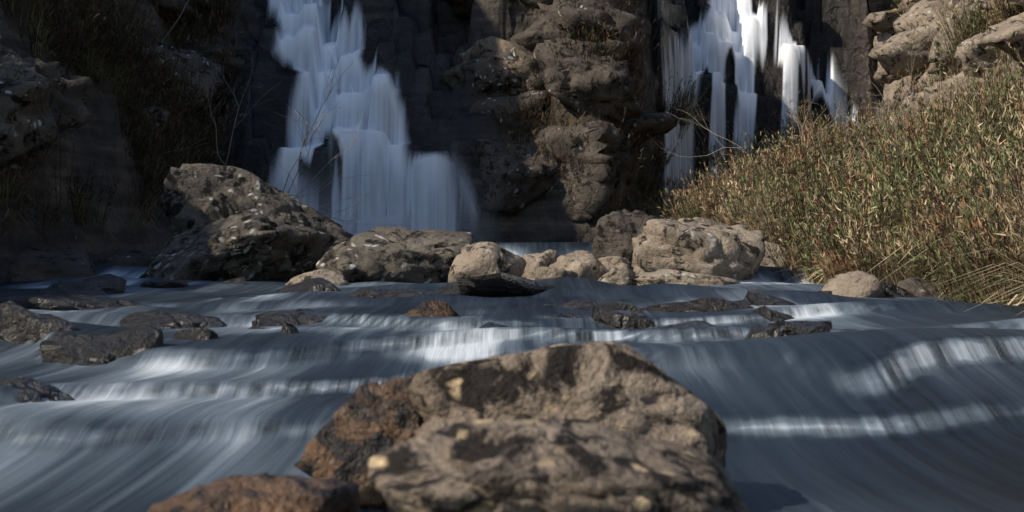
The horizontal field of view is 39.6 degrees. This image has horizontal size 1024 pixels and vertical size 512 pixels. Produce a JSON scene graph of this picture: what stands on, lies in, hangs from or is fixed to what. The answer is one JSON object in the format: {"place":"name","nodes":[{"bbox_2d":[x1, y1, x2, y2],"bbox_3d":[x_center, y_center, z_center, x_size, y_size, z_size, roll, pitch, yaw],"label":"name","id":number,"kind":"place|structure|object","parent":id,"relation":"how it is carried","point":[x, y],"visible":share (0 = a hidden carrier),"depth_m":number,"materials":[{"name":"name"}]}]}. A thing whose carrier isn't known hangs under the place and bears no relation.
{"place":"outdoors","nodes":[
{"label":"outdoors","id":0,"kind":"place"},
{"bbox_2d":[0,242,1023,511],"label":"stream water","id":1,"kind":"structure","parent":0,"point":[776,404],"depth_m":3.75,"materials":[{"name":"blue liquid"}]},
{"bbox_2d":[0,376,74,439],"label":"rock","id":2,"kind":"object","parent":1,"relation":"in","point":[31,390],"visible":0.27,"depth_m":3.60,"materials":[{"name":"grey stone"}]},
{"bbox_2d":[0,295,123,309],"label":"wet ledge","id":3,"kind":"object","parent":1,"relation":"on","point":[65,302],"visible":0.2,"depth_m":6.65,"materials":[{"name":"grey stone"}]},
{"bbox_2d":[107,298,148,305],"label":"rock","id":4,"kind":"object","parent":1,"relation":"in","point":[120,302],"visible":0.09,"depth_m":7.11,"materials":[{"name":"grey stone"}]},
{"bbox_2d":[140,280,188,287],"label":"rock","id":5,"kind":"object","parent":1,"relation":"on","point":[167,284],"visible":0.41,"depth_m":9.41,"materials":[{"name":"grey stone"}]},
{"bbox_2d":[218,277,245,283],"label":"boulder","id":6,"kind":"object","parent":1,"relation":"in","point":[240,280],"visible":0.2,"depth_m":9.91,"materials":[{"name":"grey stone"}]},
{"bbox_2d":[147,472,359,511],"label":"rock","id":7,"kind":"object","parent":1,"relation":"on","point":[265,492],"visible":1,"depth_m":1.80,"materials":[{"name":"brown stone"}]},
{"bbox_2d":[285,269,347,285],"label":"boulder","id":8,"kind":"object","parent":1,"relation":"on","point":[335,278],"visible":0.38,"depth_m":9.93,"materials":[{"name":"beige stone"}]},
{"bbox_2d":[293,377,423,509],"bbox_3d":[-0.230,0.349,2.538,0.347,0.266,0.189,0,0,-26],"label":"dark rock","id":9,"kind":"object","parent":1,"relation":"on","point":[359,430],"visible":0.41,"depth_m":2.46,"materials":[{"name":"brown stone"}]},
{"bbox_2d":[521,249,557,277],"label":"boulder","id":10,"kind":"object","parent":1,"relation":"in","point":[547,258],"visible":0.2,"depth_m":10.87,"materials":[{"name":"beige stone"}]},
{"bbox_2d":[526,266,577,279],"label":"boulder","id":11,"kind":"object","parent":1,"relation":"on","point":[538,272],"visible":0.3,"depth_m":10.04,"materials":[{"name":"beige stone"}]},
{"bbox_2d":[368,419,753,511],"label":"tan rock","id":12,"kind":"object","parent":1,"relation":"on","point":[544,465],"visible":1,"depth_m":1.62,"materials":[{"name":"brown stone"}]},
{"bbox_2d":[549,250,608,280],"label":"boulder","id":13,"kind":"object","parent":1,"relation":"in","point":[584,264],"visible":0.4,"depth_m":10.46,"materials":[{"name":"beige stone"}]},
{"bbox_2d":[598,256,630,270],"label":"boulder","id":14,"kind":"object","parent":1,"relation":"in","point":[609,263],"visible":0.52,"depth_m":11.48,"materials":[{"name":"beige stone"}]},
{"bbox_2d":[598,263,635,284],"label":"rock","id":15,"kind":"object","parent":1,"relation":"in","point":[622,274],"visible":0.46,"depth_m":10.32,"materials":[{"name":"beige stone"}]},
{"bbox_2d":[592,209,656,266],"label":"dark boulder","id":16,"kind":"object","parent":1,"relation":"in","point":[616,232],"visible":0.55,"depth_m":12.86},
{"bbox_2d":[590,306,661,336],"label":"ledge stone","id":17,"kind":"object","parent":1,"relation":"in","point":[635,319],"visible":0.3,"depth_m":5.79,"materials":[{"name":"grey stone"}]},
{"bbox_2d":[732,290,795,314],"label":"rock","id":18,"kind":"object","parent":1,"relation":"in","point":[752,298],"visible":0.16,"depth_m":6.72,"materials":[{"name":"grey stone"}]},
{"bbox_2d":[737,306,794,330],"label":"ledge stone","id":19,"kind":"object","parent":1,"relation":"in","point":[769,314],"visible":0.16,"depth_m":5.99,"materials":[{"name":"grey stone"}]},
{"bbox_2d":[745,320,831,338],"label":"ledge stone","id":20,"kind":"object","parent":1,"relation":"in","point":[780,328],"visible":0.2,"depth_m":4.82,"materials":[{"name":"grey stone"}]},
{"bbox_2d":[821,271,885,297],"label":"bank boulder","id":21,"kind":"object","parent":1,"relation":"in","point":[863,284],"visible":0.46,"depth_m":7.93,"materials":[{"name":"beige stone"}]},
{"bbox_2d":[881,283,915,296],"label":"rock","id":22,"kind":"object","parent":1,"relation":"in","point":[891,290],"visible":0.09,"depth_m":8.10,"materials":[{"name":"grey stone"}]},
{"bbox_2d":[0,0,1023,434],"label":"terrain","id":23,"kind":"structure","parent":0,"point":[412,48],"depth_m":18.09,"materials":[{"name":"stone"}]},
{"bbox_2d":[0,45,58,173],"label":"cliff block","id":24,"kind":"structure","parent":23,"relation":"on","point":[26,85],"depth_m":11.10,"materials":[{"name":"grey stone"}]},
{"bbox_2d":[11,244,96,281],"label":"boulder","id":25,"kind":"object","parent":23,"relation":"on","point":[36,262],"visible":0.43,"depth_m":11.05,"materials":[{"name":"grey stone"}]},
{"bbox_2d":[18,54,93,132],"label":"cliff block","id":26,"kind":"structure","parent":23,"relation":"on","point":[72,97],"depth_m":11.68,"materials":[{"name":"grey stone"}]},
{"bbox_2d":[35,273,126,295],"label":"rock","id":27,"kind":"object","parent":23,"relation":"on","point":[105,284],"visible":0.42,"depth_m":8.36,"materials":[{"name":"grey stone"}]},
{"bbox_2d":[41,325,163,365],"bbox_3d":[-1.339,0.353,4.727,0.380,0.240,0.315,0,0,36],"label":"rock","id":28,"kind":"object","parent":23,"relation":"on","point":[103,349],"visible":0.41,"depth_m":4.68,"materials":[{"name":"grey stone"}]},
{"bbox_2d":[39,333,193,394],"bbox_3d":[-1.372,0.378,4.886,0.533,0.236,0.346,0,0,-26],"label":"ledge stone","id":29,"kind":"object","parent":23,"relation":"on","point":[59,340],"visible":0.17,"depth_m":4.78,"materials":[{"name":"grey stone"}]},
{"bbox_2d":[103,250,158,266],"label":"rock","id":30,"kind":"object","parent":23,"relation":"on","point":[133,258],"visible":0.21,"depth_m":12.58,"materials":[{"name":"grey stone"}]},
{"bbox_2d":[128,105,168,159],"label":"cliff block","id":31,"kind":"structure","parent":23,"relation":"on","point":[163,116],"depth_m":14.57,"materials":[{"name":"grey stone"}]},
{"bbox_2d":[125,34,171,81],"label":"cliff block","id":32,"kind":"structure","parent":23,"relation":"on","point":[158,51],"depth_m":15.85,"materials":[{"name":"grey stone"}]},
{"bbox_2d":[120,311,225,328],"bbox_3d":[-1.452,0.364,6.242,0.628,0.245,0.628,0,0,0],"label":"wet ledge","id":33,"kind":"object","parent":23,"relation":"on","point":[171,320],"visible":0.3,"depth_m":6.12,"materials":[{"name":"grey stone"}]},
{"bbox_2d":[147,41,222,116],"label":"cliff block","id":34,"kind":"structure","parent":23,"relation":"on","point":[195,58],"depth_m":17.18,"materials":[{"name":"grey stone"}]},
{"bbox_2d":[160,48,226,108],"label":"cliff block","id":35,"kind":"structure","parent":23,"relation":"on","point":[220,84],"depth_m":17.42,"materials":[{"name":"grey stone"}]},
{"bbox_2d":[172,328,217,391],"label":"rock","id":36,"kind":"object","parent":23,"relation":"on","point":[198,334],"visible":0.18,"depth_m":5.04,"materials":[{"name":"grey stone"}]},
{"bbox_2d":[185,0,209,12],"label":"cliff block","id":37,"kind":"structure","parent":23,"relation":"on","point":[191,2],"depth_m":18.65,"materials":[{"name":"black stone"}]},
{"bbox_2d":[151,0,199,26],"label":"cliff block","id":38,"kind":"structure","parent":37,"relation":"on","point":[188,12],"depth_m":18.32,"materials":[{"name":"black stone"}]},
{"bbox_2d":[177,36,248,75],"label":"cliff block","id":39,"kind":"structure","parent":23,"relation":"on","point":[236,61],"depth_m":18.31,"materials":[{"name":"grey stone"}]},
{"bbox_2d":[139,213,337,280],"bbox_3d":[-2.319,0.047,11.250,1.428,0.792,1.491,0,0,23],"label":"slab boulder","id":40,"kind":"object","parent":23,"relation":"on","point":[248,246],"visible":0.79,"depth_m":11.15,"materials":[{"name":"grey stone"}]},
{"bbox_2d":[221,296,257,320],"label":"field stone","id":41,"kind":"object","parent":23,"relation":"on","point":[238,297],"visible":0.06,"depth_m":7.75,"materials":[{"name":"stone"}]},
{"bbox_2d":[159,163,353,271],"bbox_3d":[-2.121,-0.019,12.163,1.618,1.518,0.927,0,0,0],"label":"slab boulder","id":42,"kind":"object","parent":23,"relation":"on","point":[197,195],"visible":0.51,"depth_m":11.85,"materials":[{"name":"grey stone"}]},
{"bbox_2d":[135,0,388,231],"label":"bare shrub","id":43,"kind":"object","parent":23,"relation":"on","point":[304,138],"visible":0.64,"depth_m":14.68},
{"bbox_2d":[249,326,311,383],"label":"rock","id":44,"kind":"object","parent":23,"relation":"on","point":[252,327],"visible":0.01,"depth_m":5.58,"materials":[{"name":"stone"}]},
{"bbox_2d":[279,319,298,333],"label":"rock","id":45,"kind":"object","parent":23,"relation":"on","point":[288,327],"visible":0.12,"depth_m":5.23,"materials":[{"name":"grey stone"}]},
{"bbox_2d":[252,308,354,326],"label":"ledge stone","id":46,"kind":"object","parent":23,"relation":"on","point":[280,317],"visible":0.23,"depth_m":6.02,"materials":[{"name":"grey stone"}]},
{"bbox_2d":[274,277,341,317],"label":"rock","id":47,"kind":"object","parent":23,"relation":"on","point":[317,284],"visible":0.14,"depth_m":8.31,"materials":[{"name":"grey stone"}]},
{"bbox_2d":[0,0,669,243],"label":"shade grass","id":48,"kind":"structure","parent":23,"relation":"on","point":[98,75],"depth_m":13.61,"materials":[{"name":"plant"}]},
{"bbox_2d":[0,0,672,236],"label":"cliff","id":49,"kind":"structure","parent":23,"relation":"on","point":[79,27],"depth_m":14.88,"materials":[{"name":"grey stone"}]},
{"bbox_2d":[269,0,455,233],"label":"waterfall","id":50,"kind":"structure","parent":23,"relation":"on","point":[420,190],"depth_m":17.75,"materials":[{"name":"liquid"}]},
{"bbox_2d":[346,288,388,318],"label":"rock","id":51,"kind":"object","parent":23,"relation":"on","point":[366,292],"visible":0.11,"depth_m":7.71,"materials":[{"name":"grey stone"}]},
{"bbox_2d":[338,340,414,389],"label":"rock","id":52,"kind":"object","parent":23,"relation":"on","point":[367,380],"visible":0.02,"depth_m":4.91,"materials":[{"name":"grey stone"}]},
{"bbox_2d":[316,226,473,283],"bbox_3d":[-0.948,0.114,11.026,1.211,0.702,1.115,0,0,-27],"label":"boulder","id":53,"kind":"object","parent":23,"relation":"on","point":[394,254],"visible":0.56,"depth_m":10.65,"materials":[{"name":"stone"}]},
{"bbox_2d":[374,289,436,325],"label":"rock","id":54,"kind":"object","parent":23,"relation":"on","point":[398,293],"visible":0.13,"depth_m":7.56,"materials":[{"name":"grey stone"}]},
{"bbox_2d":[399,300,466,347],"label":"rock","id":55,"kind":"object","parent":23,"relation":"on","point":[426,308],"visible":0.09,"depth_m":5.83,"materials":[{"name":"brown stone"}]},
{"bbox_2d":[434,282,459,294],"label":"rock","id":56,"kind":"object","parent":23,"relation":"on","point":[453,288],"visible":0.11,"depth_m":8.30,"materials":[{"name":"grey stone"}]},
{"bbox_2d":[439,0,473,17],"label":"cliff block","id":57,"kind":"structure","parent":23,"relation":"on","point":[462,8],"depth_m":19.69,"materials":[{"name":"black stone"}]},
{"bbox_2d":[439,45,527,93],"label":"cliff block","id":58,"kind":"structure","parent":23,"relation":"on","point":[489,75],"depth_m":18.46,"materials":[{"name":"grey stone"}]},
{"bbox_2d":[448,241,525,281],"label":"rock","id":59,"kind":"object","parent":23,"relation":"on","point":[481,258],"visible":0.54,"depth_m":10.26,"materials":[{"name":"beige stone"}]},
{"bbox_2d":[441,321,551,343],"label":"rock","id":60,"kind":"object","parent":23,"relation":"on","point":[489,324],"visible":0.03,"depth_m":5.18,"materials":[{"name":"stone"}]},
{"bbox_2d":[458,36,538,95],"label":"cliff block","id":61,"kind":"structure","parent":23,"relation":"on","point":[520,66],"depth_m":18.53,"materials":[{"name":"stone"}]},
{"bbox_2d":[457,272,553,295],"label":"rock","id":62,"kind":"object","parent":23,"relation":"on","point":[499,284],"visible":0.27,"depth_m":8.03,"materials":[{"name":"grey stone"}]},
{"bbox_2d":[468,90,550,132],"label":"cliff block","id":63,"kind":"structure","parent":23,"relation":"on","point":[479,107],"depth_m":18.30,"materials":[{"name":"stone"}]},
{"bbox_2d":[477,139,562,213],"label":"cliff block","id":64,"kind":"structure","parent":23,"relation":"on","point":[513,170],"depth_m":17.48,"materials":[{"name":"grey stone"}]},
{"bbox_2d":[524,74,545,91],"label":"rock","id":65,"kind":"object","parent":23,"relation":"on","point":[532,79],"depth_m":18.43,"materials":[{"name":"brown stone"}]},
{"bbox_2d":[519,0,552,9],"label":"rock","id":66,"kind":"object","parent":23,"relation":"on","point":[545,2],"depth_m":19.12,"materials":[{"name":"brown stone"}]},
{"bbox_2d":[549,314,564,338],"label":"rock","id":67,"kind":"object","parent":23,"relation":"on","point":[553,335],"visible":0.08,"depth_m":5.96,"materials":[{"name":"grey stone"}]},
{"bbox_2d":[538,38,585,73],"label":"cliff block","id":68,"kind":"structure","parent":23,"relation":"on","point":[542,64],"depth_m":18.24,"materials":[{"name":"grey stone"}]},
{"bbox_2d":[407,342,727,467],"bbox_3d":[0.111,0.441,2.525,0.592,0.589,0.515,0,0,0],"label":"rock","id":69,"kind":"object","parent":23,"relation":"on","point":[619,386],"visible":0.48,"depth_m":2.38,"materials":[{"name":"brown stone"}]},
{"bbox_2d":[563,313,593,341],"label":"field stone","id":70,"kind":"object","parent":23,"relation":"on","point":[580,336],"visible":0.13,"depth_m":5.83,"materials":[{"name":"grey stone"}]},
{"bbox_2d":[528,120,633,217],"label":"cliff block","id":71,"kind":"structure","parent":23,"relation":"on","point":[597,182],"depth_m":17.45,"materials":[{"name":"brown stone"}]},
{"bbox_2d":[514,0,650,51],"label":"cliff block","id":72,"kind":"structure","parent":23,"relation":"on","point":[534,34],"depth_m":18.70,"materials":[{"name":"stone"}]},
{"bbox_2d":[534,38,640,74],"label":"cliff block","id":73,"kind":"structure","parent":23,"relation":"on","point":[539,49],"depth_m":18.25,"materials":[{"name":"stone"}]},
{"bbox_2d":[542,300,638,338],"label":"rock","id":74,"kind":"object","parent":23,"relation":"on","point":[607,304],"visible":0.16,"depth_m":6.49,"materials":[{"name":"grey stone"}]},
{"bbox_2d":[537,0,644,66],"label":"cliff block","id":75,"kind":"structure","parent":23,"relation":"on","point":[565,16],"depth_m":18.35,"materials":[{"name":"stone"}]},
{"bbox_2d":[539,47,642,123],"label":"cliff block","id":76,"kind":"structure","parent":23,"relation":"on","point":[573,90],"depth_m":17.91,"materials":[{"name":"brown stone"}]},
{"bbox_2d":[567,198,620,222],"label":"cliff block","id":77,"kind":"structure","parent":23,"relation":"on","point":[580,215],"depth_m":17.42,"materials":[{"name":"brown stone"}]},
{"bbox_2d":[622,109,676,147],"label":"cliff block","id":78,"kind":"structure","parent":23,"relation":"on","point":[650,125],"depth_m":18.80,"materials":[{"name":"stone"}]},
{"bbox_2d":[632,269,739,285],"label":"flat boulder","id":79,"kind":"object","parent":23,"relation":"on","point":[664,276],"visible":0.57,"depth_m":10.29,"materials":[{"name":"beige stone"}]},
{"bbox_2d":[639,296,753,322],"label":"rock","id":80,"kind":"object","parent":23,"relation":"on","point":[705,303],"visible":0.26,"depth_m":6.36,"materials":[{"name":"grey stone"}]},
{"bbox_2d":[651,321,741,339],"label":"rock","id":81,"kind":"object","parent":23,"relation":"on","point":[721,333],"visible":0.03,"depth_m":5.10,"materials":[{"name":"grey stone"}]},
{"bbox_2d":[632,217,766,279],"bbox_3d":[1.512,0.083,11.425,1.101,0.805,1.110,0,0,0],"label":"boulder","id":82,"kind":"object","parent":23,"relation":"on","point":[699,245],"visible":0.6,"depth_m":11.03,"materials":[{"name":"beige stone"}]},
{"bbox_2d":[663,0,856,198],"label":"waterfall","id":83,"kind":"structure","parent":23,"relation":"on","point":[739,27],"depth_m":23.50,"materials":[{"name":"liquid"}]},
{"bbox_2d":[754,241,796,277],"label":"rock","id":84,"kind":"object","parent":23,"relation":"on","point":[767,261],"visible":0.12,"depth_m":12.22,"materials":[{"name":"beige stone"}]},
{"bbox_2d":[654,21,930,182],"bbox_3d":[3.264,-1.100,13.935,2.587,2.165,3.947,0,0,-20],"label":"bare shrub","id":85,"kind":"object","parent":23,"relation":"on","point":[911,98],"visible":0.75,"depth_m":14.27,"materials":[{"name":"brown plant"}]},
{"bbox_2d":[640,47,1023,305],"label":"grass","id":86,"kind":"structure","parent":23,"relation":"on","point":[809,187],"depth_m":11.08,"materials":[{"name":"plant"}]},
{"bbox_2d":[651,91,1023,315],"bbox_3d":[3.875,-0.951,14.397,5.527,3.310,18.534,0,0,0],"label":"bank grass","id":87,"kind":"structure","parent":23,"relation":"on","point":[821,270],"depth_m":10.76,"materials":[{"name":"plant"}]},
{"bbox_2d":[687,206,1023,327],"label":"fringe grass","id":88,"kind":"structure","parent":23,"relation":"on","point":[826,278],"depth_m":8.95,"materials":[{"name":"plant"}]},
{"bbox_2d":[839,113,898,145],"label":"rock","id":89,"kind":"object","parent":23,"relation":"on","point":[891,116],"depth_m":21.73,"materials":[{"name":"stone"}]},
{"bbox_2d":[873,29,895,46],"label":"rock","id":90,"kind":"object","parent":23,"relation":"on","point":[883,37],"depth_m":22.54,"materials":[{"name":"grey stone"}]},
{"bbox_2d":[862,9,907,34],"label":"cliff block","id":91,"kind":"structure","parent":23,"relation":"on","point":[880,22],"depth_m":22.34,"materials":[{"name":"beige stone"}]},
{"bbox_2d":[873,61,899,83],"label":"rock","id":92,"kind":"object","parent":23,"relation":"on","point":[884,76],"depth_m":21.94,"materials":[{"name":"brown stone"}]},
{"bbox_2d":[881,77,902,110],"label":"cliff block","id":93,"kind":"structure","parent":23,"relation":"on","point":[891,87],"depth_m":21.71,"materials":[{"name":"brown stone"}]},
{"bbox_2d":[868,20,940,76],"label":"cliff block","id":94,"kind":"structure","parent":23,"relation":"on","point":[896,50],"depth_m":20.41,"materials":[{"name":"grey stone"}]},
{"bbox_2d":[893,73,923,103],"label":"cliff block","id":95,"kind":"structure","parent":23,"relation":"on","point":[898,88],"depth_m":21.06,"materials":[{"name":"brown stone"}]},
{"bbox_2d":[898,0,919,9],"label":"rock","id":96,"kind":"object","parent":23,"relation":"on","point":[902,5],"depth_m":22.17,"materials":[{"name":"beige stone"}]},
{"bbox_2d":[910,102,924,122],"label":"rock","id":97,"kind":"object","parent":23,"relation":"on","point":[917,106],"depth_m":19.81,"materials":[{"name":"stone"}]},
{"bbox_2d":[896,277,942,296],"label":"bank boulder","id":98,"kind":"object","parent":23,"relation":"on","point":[913,286],"visible":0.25,"depth_m":8.26,"materials":[{"name":"grey stone"}]},
{"bbox_2d":[900,69,943,115],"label":"cliff block","id":99,"kind":"structure","parent":23,"relation":"on","point":[919,89],"depth_m":20.16,"materials":[{"name":"brown stone"}]},
{"bbox_2d":[893,0,953,33],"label":"cliff block","id":100,"kind":"structure","parent":23,"relation":"on","point":[914,15],"depth_m":20.86,"materials":[{"name":"beige stone"}]},
{"bbox_2d":[864,0,1023,119],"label":"grass","id":101,"kind":"structure","parent":23,"relation":"on","point":[972,31],"depth_m":18.78,"materials":[{"name":"green plant"}]},
{"bbox_2d":[915,76,988,119],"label":"rock","id":102,"kind":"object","parent":23,"relation":"on","point":[926,93],"depth_m":18.45,"materials":[{"name":"brown stone"}]},
{"bbox_2d":[954,29,1000,78],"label":"cliff block","id":103,"kind":"structure","parent":102,"relation":"on","point":[969,52],"depth_m":18.14,"materials":[{"name":"grey stone"}]},
{"bbox_2d":[928,0,977,75],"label":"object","id":104,"kind":"structure","parent":23,"relation":"on","point":[933,54],"depth_m":19.62,"materials":[{"name":"brown stone"}]},
{"bbox_2d":[946,71,973,97],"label":"cliff block","id":105,"kind":"structure","parent":23,"relation":"on","point":[960,74],"depth_m":18.25,"materials":[{"name":"stone"}]},
{"bbox_2d":[965,0,998,13],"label":"rock","id":106,"kind":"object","parent":23,"relation":"on","point":[983,3],"depth_m":18.67,"materials":[{"name":"beige stone"}]},
{"bbox_2d":[980,12,1023,56],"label":"cliff block","id":107,"kind":"structure","parent":23,"relation":"on","point":[1010,30],"depth_m":16.86,"materials":[{"name":"beige stone"}]},
{"bbox_2d":[1009,0,1023,9],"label":"rock","id":108,"kind":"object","parent":23,"relation":"on","point":[1015,2],"depth_m":17.25,"materials":[{"name":"stone"}]},
{"bbox_2d":[1013,51,1023,66],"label":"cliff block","id":109,"kind":"structure","parent":23,"relation":"on","point":[1016,58],"depth_m":17.08,"materials":[{"name":"stone"}]},
{"bbox_3d":[-1.727,0.380,5.367,0.363,0.245,0.360,0,0,0],"label":"wet ledge","id":110,"kind":"object","parent":23,"relation":"on","visible":0},
{"bbox_2d":[0,300,79,343],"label":"rock","id":111,"kind":"object","parent":110,"relation":"on","point":[19,324],"visible":0.38,"depth_m":5.24,"materials":[{"name":"grey stone"}]}
]}

